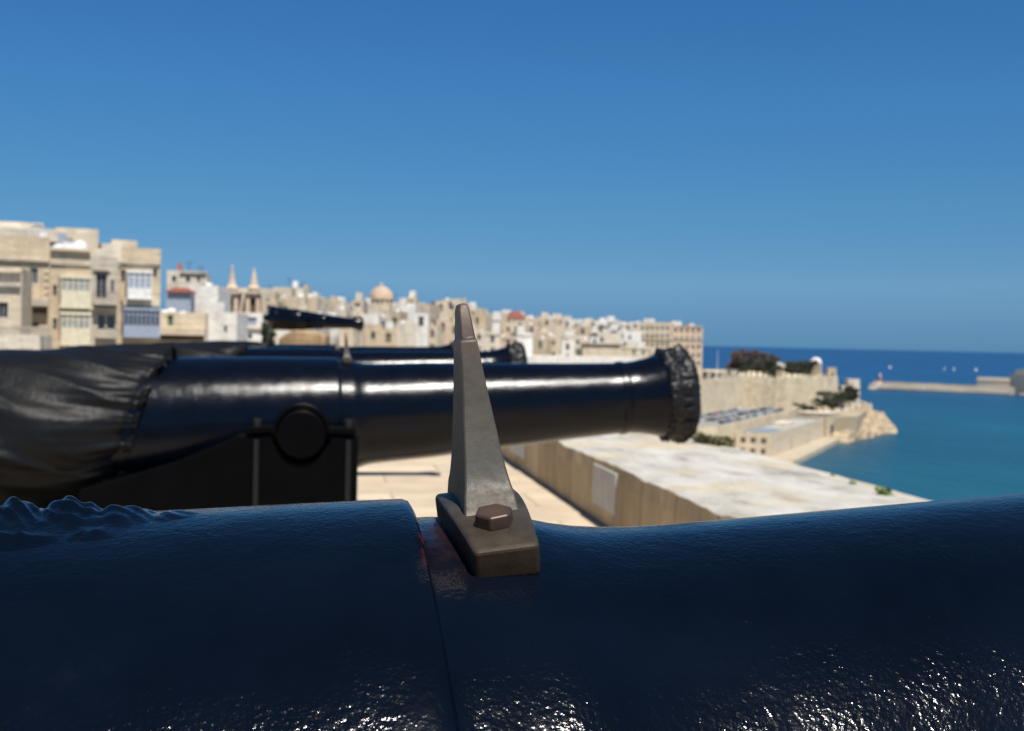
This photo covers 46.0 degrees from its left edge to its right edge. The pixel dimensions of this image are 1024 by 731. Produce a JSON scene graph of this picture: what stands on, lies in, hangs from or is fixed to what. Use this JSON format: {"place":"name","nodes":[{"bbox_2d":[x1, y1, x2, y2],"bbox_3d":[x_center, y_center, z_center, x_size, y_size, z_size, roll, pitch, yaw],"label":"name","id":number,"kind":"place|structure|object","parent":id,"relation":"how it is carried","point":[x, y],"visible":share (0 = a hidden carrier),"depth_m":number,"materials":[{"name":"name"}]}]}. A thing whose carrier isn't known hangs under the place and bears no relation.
{"place":"outdoors","nodes":[
{"label":"outdoors","id":0,"kind":"place"},
{"bbox_2d":[0,267,31,334],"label":"town house","id":1,"kind":"structure","parent":0,"point":[15,296],"depth_m":100.99,"materials":[{"name":"beige stone"}]},
{"bbox_2d":[0,302,7,317],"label":"window","id":2,"kind":"structure","parent":1,"relation":"in","point":[3,305],"depth_m":100.98,"materials":[{"name":"grey glass"}]},
{"bbox_2d":[0,326,51,349],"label":"garden wall","id":3,"kind":"structure","parent":0,"point":[30,341],"depth_m":93.68,"materials":[{"name":"stone"}]},
{"bbox_2d":[160,287,207,341],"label":"town house","id":4,"kind":"structure","parent":0,"point":[181,320],"depth_m":128.40,"materials":[{"name":"beige stone"}]},
{"bbox_2d":[166,261,209,309],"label":"town house","id":5,"kind":"structure","parent":0,"point":[179,277],"depth_m":150.29,"materials":[{"name":"stone"}]},
{"bbox_2d":[189,279,230,312],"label":"town house","id":6,"kind":"structure","parent":0,"point":[206,295],"depth_m":137.05,"materials":[{"name":"white stone"}]},
{"bbox_2d":[207,302,247,340],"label":"town house","id":7,"kind":"structure","parent":0,"point":[224,324],"depth_m":131.14,"materials":[{"name":"white stone"}]},
{"bbox_2d":[225,265,272,312],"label":"church","id":8,"kind":"structure","parent":0,"point":[248,299],"depth_m":234.12,"materials":[{"name":"stone"}]},
{"bbox_2d":[231,312,266,342],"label":"town house","id":9,"kind":"structure","parent":0,"point":[255,321],"depth_m":148.36,"materials":[{"name":"white stone"}]},
{"bbox_2d":[261,285,278,312],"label":"town house","id":10,"kind":"structure","parent":0,"point":[264,294],"depth_m":208.07,"materials":[{"name":"grey stone"}]},
{"bbox_2d":[262,292,282,313],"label":"town house","id":11,"kind":"structure","parent":0,"point":[273,300],"depth_m":182.03,"materials":[{"name":"beige stone"}]},
{"bbox_2d":[266,295,293,308],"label":"town house","id":12,"kind":"structure","parent":0,"point":[289,301],"depth_m":189.58,"materials":[{"name":"beige stone"}]},
{"bbox_2d":[278,330,330,344],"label":"stone plinth","id":13,"kind":"structure","parent":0,"point":[300,337],"depth_m":23.67,"materials":[{"name":"beige stone"}]},
{"bbox_2d":[263,306,363,330],"bbox_3d":[-4.024,-0.932,24.469,2.119,0.500,0.520,1,1,-30],"label":"old cannon","id":14,"kind":"object","parent":13,"relation":"on","point":[278,318],"visible":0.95,"depth_m":24.20,"materials":[{"name":"black metal"}]},
{"bbox_2d":[308,294,330,313],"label":"town house","id":15,"kind":"structure","parent":0,"point":[315,302],"depth_m":208.44,"materials":[{"name":"beige stone"}]},
{"bbox_2d":[327,312,339,345],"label":"town house","id":16,"kind":"structure","parent":0,"point":[334,332],"depth_m":205.69,"materials":[{"name":"white stone"}]},
{"bbox_2d":[333,300,352,317],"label":"town house","id":17,"kind":"structure","parent":0,"point":[342,310],"depth_m":235.13,"materials":[{"name":"stone"}]},
{"bbox_2d":[340,329,359,346],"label":"town house","id":18,"kind":"structure","parent":0,"point":[353,337],"depth_m":211.94,"materials":[{"name":"beige stone"}]},
{"bbox_2d":[350,306,363,318],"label":"town house","id":19,"kind":"structure","parent":0,"point":[356,309],"depth_m":243.52,"materials":[{"name":"beige stone"}]},
{"bbox_2d":[351,292,367,313],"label":"town house","id":20,"kind":"structure","parent":0,"point":[360,301],"depth_m":266.05,"materials":[{"name":"beige stone"}]},
{"bbox_2d":[364,324,381,345],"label":"town house","id":21,"kind":"structure","parent":0,"point":[372,334],"depth_m":231.00,"materials":[{"name":"beige stone"}]},
{"bbox_2d":[364,308,381,324],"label":"town house","id":22,"kind":"structure","parent":0,"point":[372,316],"depth_m":251.43,"materials":[{"name":"white paint"}]},
{"bbox_2d":[369,282,394,315],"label":"domed church","id":23,"kind":"structure","parent":0,"point":[381,296],"depth_m":329.74,"materials":[{"name":"beige stone"}]},
{"bbox_2d":[379,310,390,324],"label":"town house","id":24,"kind":"structure","parent":0,"point":[384,316],"depth_m":260.48,"materials":[{"name":"grey stone"}]},
{"bbox_2d":[382,322,396,346],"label":"town house","id":25,"kind":"structure","parent":0,"point":[389,335],"depth_m":243.73,"materials":[{"name":"beige stone"}]},
{"bbox_2d":[389,308,407,327],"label":"town house","id":26,"kind":"structure","parent":0,"point":[397,315],"depth_m":270.40,"materials":[{"name":"beige stone"}]},
{"bbox_2d":[396,319,414,346],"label":"town house","id":27,"kind":"structure","parent":0,"point":[405,333],"depth_m":254.25,"materials":[{"name":"stone"}]},
{"bbox_2d":[401,303,419,322],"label":"town house","id":28,"kind":"structure","parent":0,"point":[410,309],"depth_m":279.80,"materials":[{"name":"white stone"}]},
{"bbox_2d":[414,313,429,346],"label":"town house","id":29,"kind":"structure","parent":0,"point":[422,324],"depth_m":264.94,"materials":[{"name":"white stone"}]},
{"bbox_2d":[416,303,439,322],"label":"town house","id":30,"kind":"structure","parent":0,"point":[432,310],"depth_m":293.47,"materials":[{"name":"beige stone"}]},
{"bbox_2d":[429,323,442,346],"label":"town house","id":31,"kind":"structure","parent":0,"point":[435,335],"depth_m":274.24,"materials":[{"name":"beige stone"}]},
{"bbox_2d":[433,313,449,344],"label":"town house","id":32,"kind":"structure","parent":0,"point":[443,321],"depth_m":283.10,"materials":[{"name":"beige stone"}]},
{"bbox_2d":[449,317,454,343],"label":"town house","id":33,"kind":"structure","parent":0,"point":[452,331],"depth_m":295.20,"materials":[{"name":"beige stone"}]},
{"bbox_2d":[474,320,484,350],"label":"town house","id":34,"kind":"structure","parent":0,"point":[479,334],"depth_m":310.07,"materials":[{"name":"stone"}]},
{"bbox_2d":[357,455,605,526],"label":"terrace floor","id":35,"kind":"structure","parent":0,"point":[418,485],"depth_m":12.13,"materials":[{"name":"stone"}]},
{"bbox_2d":[259,322,276,343],"bbox_3d":[-4.711,0.187,23.181,0.494,2.077,0.386,2,1,25],"label":"shrub","id":36,"kind":"object","parent":35,"relation":"on","point":[267,334],"visible":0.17,"depth_m":23.09,"materials":[{"name":"green plant"}]},
{"bbox_2d":[265,335,452,350],"bbox_3d":[-1.994,0.441,12.591,2.957,1.519,0.920,1,1,-9],"label":"cannon","id":37,"kind":"object","parent":35,"relation":"on","point":[447,347],"visible":0.16,"depth_m":12.58,"materials":[{"name":"blue paint"}]},
{"bbox_2d":[151,341,272,347],"bbox_3d":[-3.156,0.103,12.404,1.352,0.744,0.792,1,1,-9],"label":"breech cover","id":38,"kind":"object","parent":37,"relation":"attached to","point":[252,344],"visible":0.09,"depth_m":12.34,"materials":[{"name":"black fabric"}]},
{"bbox_2d":[233,335,523,363],"bbox_3d":[-1.379,0.536,8.592,2.957,1.519,0.920,1,1,-9],"label":"cannon","id":39,"kind":"object","parent":35,"relation":"on","point":[501,355],"visible":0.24,"depth_m":8.54,"materials":[{"name":"black metal"}]},
{"bbox_2d":[67,343,246,356],"bbox_3d":[-2.540,0.197,8.405,1.354,0.740,0.792,1,1,-9],"label":"breech cover","id":40,"kind":"object","parent":39,"relation":"attached to","point":[204,350],"visible":0.15,"depth_m":8.30,"materials":[{"name":"black fabric"}]},
{"bbox_2d":[505,340,527,362],"bbox_3d":[0.029,0.018,8.803,0.155,0.407,0.404,1,1,-9],"label":"muzzle cover","id":41,"kind":"object","parent":39,"relation":"attached to","point":[514,355],"visible":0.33,"depth_m":8.66,"materials":[{"name":"black plastic"}]},
{"bbox_2d":[77,332,695,510],"bbox_3d":[-0.764,0.631,4.593,2.957,1.519,0.920,1,1,-9],"label":"cannon","id":42,"kind":"object","parent":35,"relation":"on","point":[213,432],"visible":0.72,"depth_m":4.38,"materials":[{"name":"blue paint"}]},
{"bbox_2d":[0,345,177,508],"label":"breech cover","id":43,"kind":"object","parent":42,"relation":"attached to","point":[65,416],"visible":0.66,"depth_m":4.18,"materials":[{"name":"black fabric"}]},
{"bbox_2d":[652,342,700,443],"bbox_3d":[0.644,0.112,4.800,0.157,0.408,0.406,1,1,-9],"label":"muzzle cover","id":44,"kind":"object","parent":42,"relation":"attached to","point":[685,383],"visible":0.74,"depth_m":4.64,"materials":[{"name":"black plastic"}]},
{"bbox_2d":[0,303,1023,730],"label":"cannon","id":45,"kind":"object","parent":35,"relation":"on","point":[482,601],"visible":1,"depth_m":0.50,"materials":[{"name":"blue paint"}]},
{"bbox_2d":[471,307,491,331],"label":"town house","id":46,"kind":"structure","parent":0,"point":[484,318],"depth_m":327.86,"materials":[{"name":"beige stone"}]},
{"bbox_2d":[484,331,500,350],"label":"town house","id":47,"kind":"structure","parent":0,"point":[491,340],"depth_m":318.52,"materials":[{"name":"stone"}]},
{"bbox_2d":[492,318,500,331],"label":"town house","id":48,"kind":"structure","parent":0,"point":[496,324],"depth_m":342.52,"materials":[{"name":"white paint"}]},
{"bbox_2d":[500,322,514,332],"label":"town house","id":49,"kind":"structure","parent":0,"point":[507,326],"depth_m":353.56,"materials":[{"name":"beige stone"}]},
{"bbox_2d":[500,332,516,347],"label":"town house","id":50,"kind":"structure","parent":0,"point":[505,338],"depth_m":332.90,"materials":[{"name":"beige stone"}]},
{"bbox_2d":[0,0,1023,352],"label":"sky","id":51,"kind":"structure","parent":0,"point":[821,174],"materials":[{"name":"blue"}]},
{"bbox_2d":[507,311,525,326],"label":"town house","id":52,"kind":"structure","parent":0,"point":[517,318],"depth_m":359.94,"materials":[{"name":"beige stone"}]},
{"bbox_2d":[510,327,532,355],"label":"town house","id":53,"kind":"structure","parent":0,"point":[525,339],"depth_m":340.79,"materials":[{"name":"white paint"}]},
{"bbox_2d":[526,318,540,354],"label":"town house","id":54,"kind":"structure","parent":0,"point":[533,326],"depth_m":371.30,"materials":[{"name":"beige stone"}]},
{"bbox_2d":[533,333,551,354],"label":"town house","id":55,"kind":"structure","parent":0,"point":[542,345],"depth_m":354.91,"materials":[{"name":"beige stone"}]},
{"bbox_2d":[541,312,552,329],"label":"town house","id":56,"kind":"structure","parent":0,"point":[546,319],"depth_m":407.73,"materials":[{"name":"beige stone"}]},
{"bbox_2d":[548,325,565,335],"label":"town house","id":57,"kind":"structure","parent":0,"point":[556,330],"depth_m":386.84,"materials":[{"name":"beige stone"}]},
{"bbox_2d":[562,340,573,355],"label":"town house","id":58,"kind":"structure","parent":0,"point":[567,348],"depth_m":371.35,"materials":[{"name":"white stone"}]},
{"bbox_2d":[564,316,582,327],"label":"town house","id":59,"kind":"structure","parent":0,"point":[569,322],"depth_m":427.02,"materials":[{"name":"beige stone"}]},
{"bbox_2d":[572,322,590,336],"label":"town house","id":60,"kind":"structure","parent":0,"point":[583,328],"depth_m":406.69,"materials":[{"name":"beige stone"}]},
{"bbox_2d":[159,340,1023,500],"bbox_3d":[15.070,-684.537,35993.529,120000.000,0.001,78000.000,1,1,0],"label":"sea","id":61,"kind":"structure","parent":0,"point":[944,445],"depth_m":748.96,"materials":[{"name":"liquid"}]},
{"bbox_2d":[867,381,1014,394],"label":"breakwater","id":62,"kind":"object","parent":61,"relation":"in","point":[983,389],"visible":0.85,"depth_m":1360.71,"materials":[{"name":"stone"}]},
{"bbox_2d":[977,377,1009,385],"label":"harbour fort","id":63,"kind":"structure","parent":61,"relation":"in","point":[988,381],"depth_m":1424.46,"materials":[{"name":"grey stone"}]},
{"bbox_2d":[1010,369,1023,393],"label":"harbour fort","id":64,"kind":"structure","parent":61,"relation":"in","point":[1017,380],"depth_m":1337.38,"materials":[{"name":"grey stone"}]},
{"bbox_2d":[698,407,789,426],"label":"road","id":65,"kind":"structure","parent":0,"point":[703,422],"depth_m":556.02,"materials":[{"name":"grey asphalt"}]},
{"bbox_2d":[772,437,840,463],"bbox_3d":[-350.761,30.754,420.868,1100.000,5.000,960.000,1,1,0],"label":"quay ground","id":66,"kind":"structure","parent":0,"point":[800,454],"depth_m":521.67,"materials":[{"name":"beige concrete"}]},
{"bbox_2d":[693,408,798,447],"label":"road wall","id":67,"kind":"structure","parent":66,"relation":"on","point":[729,429],"depth_m":508.20,"materials":[{"name":"stone"}]},
{"bbox_2d":[735,417,823,456],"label":"waterfront building","id":68,"kind":"structure","parent":66,"relation":"on","point":[772,439],"depth_m":513.10,"materials":[{"name":"beige stone"}]},
{"bbox_2d":[796,410,840,436],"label":"quay tower","id":69,"kind":"structure","parent":66,"relation":"on","point":[828,426],"depth_m":603.37,"materials":[{"name":"beige stone"}]},
{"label":"terrace ground","id":70,"kind":"structure","parent":66,"relation":"on","visible":0},
{"bbox_2d":[501,433,928,526],"bbox_3d":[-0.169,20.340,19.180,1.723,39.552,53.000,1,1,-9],"label":"parapet wall","id":71,"kind":"structure","parent":70,"relation":"on","point":[659,482],"depth_m":9.15,"materials":[{"name":"stone"}]},
{"bbox_2d":[510,445,525,459],"bbox_3d":[0.094,0.905,14.373,0.064,0.330,1.118,1,1,-9],"label":"wall plaque","id":72,"kind":"object","parent":71,"relation":"attached to","point":[519,451],"depth_m":14.12,"materials":[{"name":"stone"}]},
{"bbox_2d":[592,463,617,515],"bbox_3d":[0.781,1.011,9.919,0.064,0.330,0.815,1,1,-9],"label":"wall plaque","id":73,"kind":"object","parent":71,"relation":"attached to","point":[604,489],"depth_m":9.86,"materials":[{"name":"stone"}]},
{"bbox_2d":[695,433,722,443],"bbox_3d":[1.960,0.751,11.820,0.360,0.165,0.201,1,1,0],"label":"scrub","id":74,"kind":"object","parent":71,"relation":"on","point":[705,439],"visible":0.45,"depth_m":11.80,"materials":[{"name":"green plant"}]},
{"bbox_2d":[707,435,735,447],"bbox_3d":[2.035,0.756,11.662,0.256,0.185,0.270,2,2,45],"label":"scrub","id":75,"kind":"object","parent":71,"relation":"on","point":[727,441],"visible":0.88,"depth_m":11.62,"materials":[{"name":"green plant"}]},
{"bbox_2d":[874,486,893,495],"bbox_3d":[2.464,0.844,7.966,0.143,0.107,0.106,2,1,14],"label":"wild plant","id":76,"kind":"object","parent":71,"relation":"on","point":[883,491],"visible":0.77,"depth_m":7.95,"materials":[{"name":"green plant"}]},
{"bbox_2d":[812,409,867,435],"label":"fort ground","id":77,"kind":"structure","parent":0,"point":[850,421],"depth_m":612.00,"materials":[{"name":"beige stone"}]},
{"bbox_2d":[810,390,837,410],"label":"tree","id":78,"kind":"object","parent":77,"relation":"on","point":[825,396],"visible":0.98,"depth_m":638.67,"materials":[{"name":"green plant"}]},
{"bbox_2d":[824,399,845,411],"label":"tree","id":79,"kind":"object","parent":77,"relation":"on","point":[832,405],"visible":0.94,"depth_m":637.44,"materials":[{"name":"green plant"}]},
{"bbox_2d":[831,386,847,401],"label":"tree","id":80,"kind":"object","parent":77,"relation":"on","point":[840,395],"visible":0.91,"depth_m":679.08,"materials":[{"name":"green plant"}]},
{"bbox_2d":[844,384,859,401],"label":"tree","id":81,"kind":"object","parent":77,"relation":"on","point":[851,392],"visible":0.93,"depth_m":703.90,"materials":[{"name":"green plant"}]},
{"bbox_2d":[829,401,882,442],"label":"rocky headland","id":82,"kind":"structure","parent":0,"point":[869,428],"depth_m":633.49,"materials":[{"name":"beige stone"}]},
{"bbox_2d":[873,410,897,433],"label":"rock outcrop","id":83,"kind":"object","parent":82,"relation":"on","point":[886,425],"visible":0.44,"depth_m":674.28,"materials":[{"name":"beige stone"}]},
{"bbox_3d":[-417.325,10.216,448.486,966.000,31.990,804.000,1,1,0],"label":"town ground","id":84,"kind":"structure","parent":0,"visible":0},
{"bbox_2d":[0,221,57,335],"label":"town house","id":85,"kind":"structure","parent":84,"relation":"on","point":[25,245],"depth_m":110.04,"materials":[{"name":"beige stone"}]},
{"bbox_2d":[48,227,98,348],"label":"town house","id":86,"kind":"structure","parent":84,"relation":"on","point":[72,250],"depth_m":110.19,"materials":[{"name":"beige stone"}]},
{"bbox_2d":[90,243,121,344],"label":"town house","id":87,"kind":"structure","parent":84,"relation":"on","point":[105,259],"depth_m":113.49,"materials":[{"name":"grey stone"}]},
{"bbox_2d":[96,272,106,298],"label":"window","id":88,"kind":"structure","parent":87,"relation":"in","point":[101,277],"depth_m":113.48,"materials":[{"name":"grey glass"}]},
{"bbox_2d":[98,314,104,329],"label":"window","id":89,"kind":"structure","parent":87,"relation":"in","point":[101,317],"depth_m":113.57,"materials":[{"name":"grey glass"}]},
{"bbox_2d":[107,314,114,329],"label":"window","id":90,"kind":"structure","parent":87,"relation":"in","point":[110,317],"depth_m":113.93,"materials":[{"name":"grey glass"}]},
{"bbox_2d":[110,240,160,343],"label":"town house","id":91,"kind":"structure","parent":84,"relation":"on","point":[138,305],"depth_m":116.03,"materials":[{"name":"beige stone"}]},
{"bbox_2d":[273,277,295,296],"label":"town house","id":92,"kind":"structure","parent":84,"relation":"on","point":[287,291],"depth_m":219.98,"materials":[{"name":"beige stone"}]},
{"bbox_2d":[294,283,307,309],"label":"town house","id":93,"kind":"structure","parent":84,"relation":"on","point":[301,297],"depth_m":205.11,"materials":[{"name":"beige stone"}]},
{"bbox_2d":[406,291,418,304],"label":"town house","id":94,"kind":"structure","parent":84,"relation":"on","point":[412,298],"depth_m":310.13,"materials":[{"name":"beige stone"}]},
{"bbox_2d":[549,335,562,355],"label":"town house","id":95,"kind":"structure","parent":84,"relation":"on","point":[557,345],"depth_m":363.12,"materials":[{"name":"beige stone"}]},
{"bbox_2d":[560,331,584,355],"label":"town house","id":96,"kind":"structure","parent":84,"relation":"on","point":[578,340],"depth_m":379.56,"materials":[{"name":"stone"}]},
{"bbox_2d":[527,355,639,362],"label":"parapet wall","id":97,"kind":"structure","parent":84,"relation":"on","point":[560,359],"depth_m":331.58,"materials":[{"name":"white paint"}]},
{"bbox_2d":[581,343,620,356],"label":"warehouse","id":98,"kind":"structure","parent":84,"relation":"on","point":[601,349],"depth_m":375.38,"materials":[{"name":"beige stone"}]},
{"bbox_2d":[590,329,621,345],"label":"town house","id":99,"kind":"structure","parent":84,"relation":"on","point":[606,336],"depth_m":400.80,"materials":[{"name":"stone"}]},
{"bbox_2d":[610,327,641,345],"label":"town house","id":100,"kind":"structure","parent":84,"relation":"on","point":[635,337],"depth_m":416.10,"materials":[{"name":"white paint"}]},
{"bbox_2d":[621,339,647,358],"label":"town house","id":101,"kind":"structure","parent":84,"relation":"on","point":[628,349],"depth_m":396.45,"materials":[{"name":"beige stone"}]},
{"bbox_2d":[638,319,673,351],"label":"apartment block","id":102,"kind":"structure","parent":84,"relation":"on","point":[655,335],"depth_m":460.70,"materials":[{"name":"beige stone"}]},
{"bbox_2d":[668,321,702,391],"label":"apartment block","id":103,"kind":"structure","parent":84,"relation":"on","point":[689,337],"depth_m":471.20,"materials":[{"name":"stone"}]},
{"bbox_2d":[700,369,859,413],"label":"bastion","id":104,"kind":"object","parent":84,"relation":"on","point":[743,391],"visible":0.37,"depth_m":635.79,"materials":[{"name":"stone"}]},
{"bbox_2d":[725,351,757,376],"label":"tree","id":105,"kind":"object","parent":104,"relation":"on","point":[734,359],"visible":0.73,"depth_m":658.22,"materials":[{"name":"green plant"}]},
{"bbox_2d":[735,358,750,375],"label":"tree","id":106,"kind":"object","parent":104,"relation":"on","point":[742,368],"visible":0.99,"depth_m":648.54,"materials":[{"name":"green plant"}]},
{"bbox_2d":[733,348,754,375],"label":"tree","id":107,"kind":"object","parent":104,"relation":"on","point":[749,354],"visible":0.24,"depth_m":658.30,"materials":[{"name":"green plant"}]},
{"bbox_2d":[736,359,763,375],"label":"tree","id":108,"kind":"object","parent":104,"relation":"on","point":[752,364],"visible":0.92,"depth_m":651.40,"materials":[{"name":"green plant"}]},
{"bbox_2d":[746,350,766,376],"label":"tree","id":109,"kind":"object","parent":104,"relation":"on","point":[757,354],"visible":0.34,"depth_m":664.72,"materials":[{"name":"green plant"}]},
{"bbox_2d":[755,356,782,376],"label":"tree","id":110,"kind":"object","parent":104,"relation":"on","point":[772,362],"visible":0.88,"depth_m":657.50,"materials":[{"name":"green plant"}]},
{"bbox_2d":[785,360,804,376],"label":"tree","id":111,"kind":"object","parent":104,"relation":"on","point":[797,366],"visible":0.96,"depth_m":669.55,"materials":[{"name":"green plant"}]},
{"bbox_2d":[800,359,818,376],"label":"tree","id":112,"kind":"object","parent":104,"relation":"on","point":[807,369],"visible":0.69,"depth_m":675.57,"materials":[{"name":"green plant"}]},
{"bbox_2d":[809,357,821,376],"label":"domed temple","id":113,"kind":"structure","parent":104,"relation":"on","point":[816,370],"depth_m":692.37,"materials":[{"name":"stone"}]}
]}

